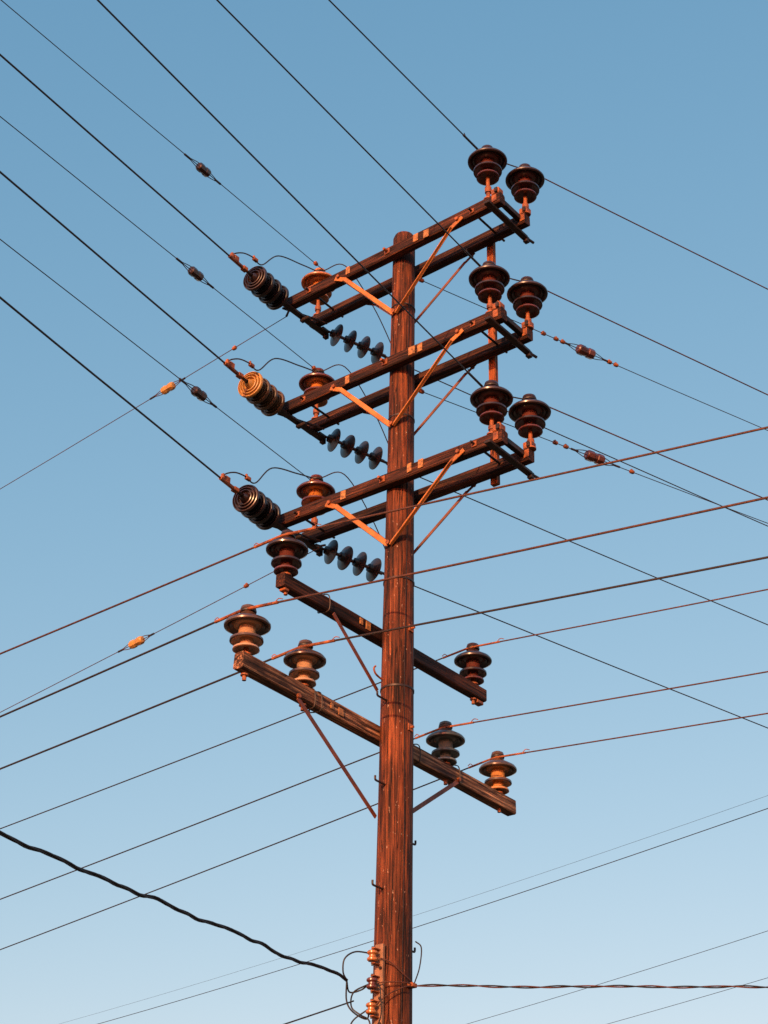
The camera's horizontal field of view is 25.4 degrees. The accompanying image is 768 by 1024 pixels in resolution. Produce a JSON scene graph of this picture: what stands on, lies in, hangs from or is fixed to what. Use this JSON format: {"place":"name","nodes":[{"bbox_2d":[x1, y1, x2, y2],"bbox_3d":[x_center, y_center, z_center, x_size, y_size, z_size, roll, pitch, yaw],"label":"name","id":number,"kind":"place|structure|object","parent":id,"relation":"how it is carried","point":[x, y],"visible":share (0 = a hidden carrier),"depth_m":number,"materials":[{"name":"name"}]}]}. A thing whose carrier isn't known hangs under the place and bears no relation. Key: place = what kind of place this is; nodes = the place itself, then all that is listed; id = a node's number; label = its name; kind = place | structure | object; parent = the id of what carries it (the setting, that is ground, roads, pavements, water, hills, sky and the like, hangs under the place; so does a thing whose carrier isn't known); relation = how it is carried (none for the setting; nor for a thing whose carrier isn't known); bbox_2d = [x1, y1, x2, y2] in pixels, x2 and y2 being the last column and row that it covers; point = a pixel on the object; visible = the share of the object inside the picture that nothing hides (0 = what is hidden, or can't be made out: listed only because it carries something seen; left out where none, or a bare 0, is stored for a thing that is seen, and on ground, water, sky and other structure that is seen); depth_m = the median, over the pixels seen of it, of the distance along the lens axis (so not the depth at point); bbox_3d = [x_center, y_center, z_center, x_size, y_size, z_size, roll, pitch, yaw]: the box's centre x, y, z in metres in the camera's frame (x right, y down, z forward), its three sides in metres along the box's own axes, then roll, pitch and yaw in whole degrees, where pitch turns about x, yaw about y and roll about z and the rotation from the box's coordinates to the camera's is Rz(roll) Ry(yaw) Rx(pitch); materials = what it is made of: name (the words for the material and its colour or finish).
{"place":"outdoors","nodes":[
{"label":"outdoors","id":0,"kind":"place"},
{"bbox_2d":[0,0,767,1023],"label":"sky","id":1,"kind":"structure","parent":0,"point":[654,113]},
{"bbox_2d":[60,795,767,1023],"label":"distant power line","id":2,"kind":"object","parent":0,"point":[445,905],"visible":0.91,"depth_m":22.91,"materials":[{"name":"grey metal"}]},
{"bbox_2d":[99,808,767,1023],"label":"distant power line","id":3,"kind":"object","parent":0,"point":[466,910],"visible":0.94,"depth_m":23.05,"materials":[{"name":"metal"}]},
{"bbox_2d":[468,931,766,1023],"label":"distant power line","id":4,"kind":"object","parent":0,"point":[624,976],"visible":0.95,"depth_m":26.15,"materials":[{"name":"grey metal"}]},
{"bbox_2d":[608,978,765,1023],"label":"distant power line","id":5,"kind":"object","parent":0,"point":[686,1001],"visible":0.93,"depth_m":27.52,"materials":[{"name":"black metal"}]},
{"label":"ground","id":6,"kind":"structure","parent":0,"visible":0},
{"bbox_2d":[233,187,538,1023],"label":"utility pole","id":7,"kind":"object","parent":6,"relation":"on","point":[391,985],"visible":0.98,"depth_m":14.39,"materials":[{"name":"brown wood"}]},
{"bbox_2d":[0,317,285,488],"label":"guy wire","id":8,"kind":"object","parent":7,"relation":"attached to","point":[168,388],"visible":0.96,"depth_m":17.39,"materials":[{"name":"grey metal"}]},
{"bbox_2d":[0,547,320,712],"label":"guy wire","id":9,"kind":"object","parent":7,"relation":"attached to","point":[136,642],"visible":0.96,"depth_m":16.76,"materials":[{"name":"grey metal"}]},
{"bbox_2d":[0,830,347,980],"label":"service drop cable","id":10,"kind":"object","parent":7,"relation":"attached to","point":[97,875],"visible":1,"depth_m":10.59,"materials":[{"name":"black rubber"}]},
{"bbox_2d":[224,604,270,655],"bbox_3d":[-1.018,0.879,12.685,0.355,0.414,0.355,-21,-37,32],"label":"pin insulator","id":11,"kind":"object","parent":7,"relation":"attached to","point":[246,628],"visible":0.98,"depth_m":12.63,"materials":[{"name":"beige ceramic"}]},
{"bbox_2d":[0,496,767,717],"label":"power line","id":12,"kind":"object","parent":11,"relation":"attached to","point":[414,573],"visible":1,"depth_m":12.18,"materials":[{"name":"orange metal"}]},
{"bbox_2d":[231,484,280,529],"bbox_3d":[-1.154,-0.076,14.927,0.267,0.280,0.815,-14,-34,24],"label":"strain insulator","id":13,"kind":"object","parent":7,"relation":"attached to","point":[253,504],"visible":1,"depth_m":14.88,"materials":[{"name":"black ceramic"}]},
{"bbox_2d":[236,371,284,415],"bbox_3d":[-1.159,-1.114,15.569,0.267,0.280,0.816,-16,-35,26],"label":"strain insulator","id":14,"kind":"object","parent":7,"relation":"attached to","point":[257,390],"visible":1,"depth_m":15.53,"materials":[{"name":"orange ceramic"}]},
{"bbox_2d":[240,265,288,309],"bbox_3d":[-1.163,-2.169,16.221,0.267,0.280,0.816,-17,-35,28],"label":"strain insulator","id":15,"kind":"object","parent":7,"relation":"attached to","point":[262,284],"visible":1,"depth_m":16.19,"materials":[{"name":"black ceramic"}]},
{"bbox_2d":[266,529,308,576],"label":"pin insulator","id":16,"kind":"object","parent":7,"relation":"attached to","point":[287,553],"visible":0.99,"depth_m":13.32,"materials":[{"name":"brown ceramic"}]},
{"bbox_2d":[0,426,767,654],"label":"power line","id":17,"kind":"object","parent":16,"relation":"attached to","point":[315,527],"visible":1,"depth_m":13.02,"materials":[{"name":"orange metal"}]},
{"bbox_2d":[283,639,325,687],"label":"pin insulator","id":18,"kind":"object","parent":7,"relation":"attached to","point":[304,663],"visible":0.89,"depth_m":13.07,"materials":[{"name":"beige ceramic"}]},
{"bbox_2d":[0,556,767,769],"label":"power line","id":19,"kind":"object","parent":18,"relation":"attached to","point":[445,619],"visible":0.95,"depth_m":12.77,"materials":[{"name":"brown metal"}]},
{"bbox_2d":[296,474,335,526],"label":"pin insulator","id":20,"kind":"object","parent":7,"relation":"attached to","point":[309,491],"visible":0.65,"depth_m":15.60,"materials":[{"name":"orange ceramic"}]},
{"bbox_2d":[0,296,311,489],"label":"power line","id":21,"kind":"object","parent":20,"relation":"attached to","point":[224,478],"visible":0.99,"depth_m":13.79,"materials":[{"name":"black metal"}]},
{"bbox_2d":[0,239,313,481],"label":"power line","id":22,"kind":"object","parent":20,"relation":"attached to","point":[198,393],"visible":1,"depth_m":14.19,"materials":[{"name":"metal"}]},
{"bbox_2d":[320,472,767,728],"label":"power line","id":23,"kind":"object","parent":20,"relation":"attached to","point":[550,640],"visible":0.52,"depth_m":16.79,"materials":[{"name":"black metal"}]},
{"bbox_2d":[299,368,333,418],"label":"pin insulator","id":24,"kind":"object","parent":7,"relation":"attached to","point":[308,382],"visible":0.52,"depth_m":16.24,"materials":[{"name":"orange ceramic"}]},
{"bbox_2d":[0,171,313,374],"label":"power line","id":25,"kind":"object","parent":24,"relation":"attached to","point":[228,364],"visible":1,"depth_m":14.42,"materials":[{"name":"black metal"}]},
{"bbox_2d":[0,116,318,371],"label":"power line","id":26,"kind":"object","parent":24,"relation":"attached to","point":[195,273],"visible":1,"depth_m":14.85,"materials":[{"name":"metal"}]},
{"bbox_2d":[322,364,767,624],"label":"power line","id":27,"kind":"object","parent":24,"relation":"attached to","point":[557,535],"visible":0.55,"depth_m":17.45,"materials":[{"name":"black metal"}]},
{"bbox_2d":[301,268,333,315],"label":"pin insulator","id":28,"kind":"object","parent":7,"relation":"attached to","point":[310,279],"visible":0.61,"depth_m":16.89,"materials":[{"name":"orange ceramic"}]},
{"bbox_2d":[0,54,315,270],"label":"power line","id":29,"kind":"object","parent":28,"relation":"attached to","point":[233,258],"visible":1,"depth_m":15.05,"materials":[{"name":"black metal"}]},
{"bbox_2d":[1,0,322,269],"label":"power line","id":30,"kind":"object","parent":28,"relation":"attached to","point":[203,169],"visible":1,"depth_m":15.60,"materials":[{"name":"metal"}]},
{"bbox_2d":[323,264,767,526],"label":"power line","id":31,"kind":"object","parent":28,"relation":"attached to","point":[556,432],"visible":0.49,"depth_m":18.21,"materials":[{"name":"black metal"}]},
{"bbox_2d":[284,1000,353,1023],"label":"service drop cable","id":32,"kind":"object","parent":7,"relation":"attached to","point":[319,1012],"visible":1,"depth_m":12.50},
{"bbox_2d":[312,540,383,581],"bbox_3d":[-0.277,0.453,15.624,0.930,0.257,0.241,21,-36,-30],"label":"disc insulator string","id":33,"kind":"object","parent":7,"relation":"attached to","point":[345,559],"visible":0.97,"depth_m":15.57,"materials":[{"name":"ceramic"}]},
{"bbox_2d":[315,429,386,469],"bbox_3d":[-0.266,-0.593,16.254,0.930,0.253,0.240,20,-36,-29],"label":"disc insulator string","id":34,"kind":"object","parent":7,"relation":"attached to","point":[347,444],"visible":0.99,"depth_m":16.20,"materials":[{"name":"ceramic"}]},
{"bbox_2d":[319,324,387,363],"bbox_3d":[-0.254,-1.656,16.893,0.930,0.250,0.236,20,-35,-28],"label":"disc insulator string","id":35,"kind":"object","parent":7,"relation":"attached to","point":[363,345],"visible":0.97,"depth_m":16.84,"materials":[{"name":"ceramic"}]},
{"bbox_2d":[426,721,464,765],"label":"pin insulator","id":36,"kind":"object","parent":7,"relation":"attached to","point":[445,742],"visible":0.95,"depth_m":14.28,"materials":[{"name":"grey ceramic"}]},
{"bbox_2d":[0,671,767,899],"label":"power line","id":37,"kind":"object","parent":36,"relation":"attached to","point":[437,729],"visible":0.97,"depth_m":14.45,"materials":[{"name":"black metal"}]},
{"bbox_2d":[454,642,491,684],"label":"pin insulator","id":38,"kind":"object","parent":7,"relation":"attached to","point":[472,663],"visible":0.91,"depth_m":15.02,"materials":[{"name":"brown ceramic"}]},
{"bbox_2d":[0,589,767,828],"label":"power line","id":39,"kind":"object","parent":38,"relation":"attached to","point":[464,649],"visible":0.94,"depth_m":15.22,"materials":[{"name":"black metal"}]},
{"bbox_2d":[468,145,506,199],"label":"pin insulator","id":40,"kind":"object","parent":7,"relation":"attached to","point":[487,164],"visible":1,"depth_m":15.45,"materials":[{"name":"brown ceramic"}]},
{"bbox_2d":[468,261,509,312],"bbox_3d":[0.914,-1.934,14.787,0.362,0.565,0.362,-21,-37,32],"label":"pin insulator","id":41,"kind":"object","parent":7,"relation":"attached to","point":[489,281],"visible":1,"depth_m":14.76,"materials":[{"name":"brown ceramic"}]},
{"bbox_2d":[216,0,767,394],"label":"power line","id":42,"kind":"object","parent":41,"relation":"attached to","point":[303,87],"visible":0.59,"depth_m":14.14,"materials":[{"name":"black metal"}]},
{"bbox_2d":[470,380,512,434],"bbox_3d":[0.893,-0.857,14.144,0.362,0.534,0.362,-21,-37,32],"label":"pin insulator","id":43,"kind":"object","parent":7,"relation":"attached to","point":[491,401],"visible":0.99,"depth_m":14.12,"materials":[{"name":"brown ceramic"}]},
{"bbox_2d":[479,751,516,794],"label":"pin insulator","id":44,"kind":"object","parent":7,"relation":"attached to","point":[497,771],"visible":0.93,"depth_m":14.80,"materials":[{"name":"orange ceramic"}]},
{"bbox_2d":[0,713,767,949],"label":"power line","id":45,"kind":"object","parent":44,"relation":"attached to","point":[484,761],"visible":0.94,"depth_m":15.33,"materials":[{"name":"black metal"}]},
{"bbox_2d":[505,163,544,216],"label":"pin insulator","id":46,"kind":"object","parent":7,"relation":"attached to","point":[524,182],"visible":1,"depth_m":15.59,"materials":[{"name":"brown ceramic"}]},
{"bbox_2d":[328,0,767,289],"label":"power line","id":47,"kind":"object","parent":46,"relation":"attached to","point":[463,135],"visible":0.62,"depth_m":15.55,"materials":[{"name":"black metal"}]},
{"bbox_2d":[507,276,547,330],"bbox_3d":[1.258,-1.825,14.948,0.362,0.554,0.362,-21,-37,32],"label":"pin insulator","id":48,"kind":"object","parent":7,"relation":"attached to","point":[527,296],"visible":1,"depth_m":14.93,"materials":[{"name":"brown ceramic"}]},
{"bbox_2d":[508,393,550,451],"bbox_3d":[1.225,-0.752,14.318,0.362,0.544,0.362,-21,-37,32],"label":"pin insulator","id":49,"kind":"object","parent":7,"relation":"attached to","point":[529,414],"visible":1,"depth_m":14.29,"materials":[{"name":"brown ceramic"}]},
{"bbox_2d":[97,0,767,500],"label":"power line","id":50,"kind":"object","parent":49,"relation":"attached to","point":[371,276],"visible":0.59,"depth_m":12.62,"materials":[{"name":"black metal"}]},
{"bbox_2d":[415,277,767,430],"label":"guy wire","id":51,"kind":"object","parent":7,"relation":"attached to","point":[585,351],"visible":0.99,"depth_m":16.73,"materials":[{"name":"grey metal"}]},
{"bbox_2d":[415,388,767,523],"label":"guy wire","id":52,"kind":"object","parent":7,"relation":"attached to","point":[592,456],"visible":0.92,"depth_m":16.04,"materials":[{"name":"grey metal"}]},
{"bbox_2d":[417,984,767,988],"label":"service drop cable","id":53,"kind":"object","parent":7,"relation":"attached to","point":[593,986],"visible":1,"depth_m":12.16,"materials":[{"name":"black metal"}]}
]}

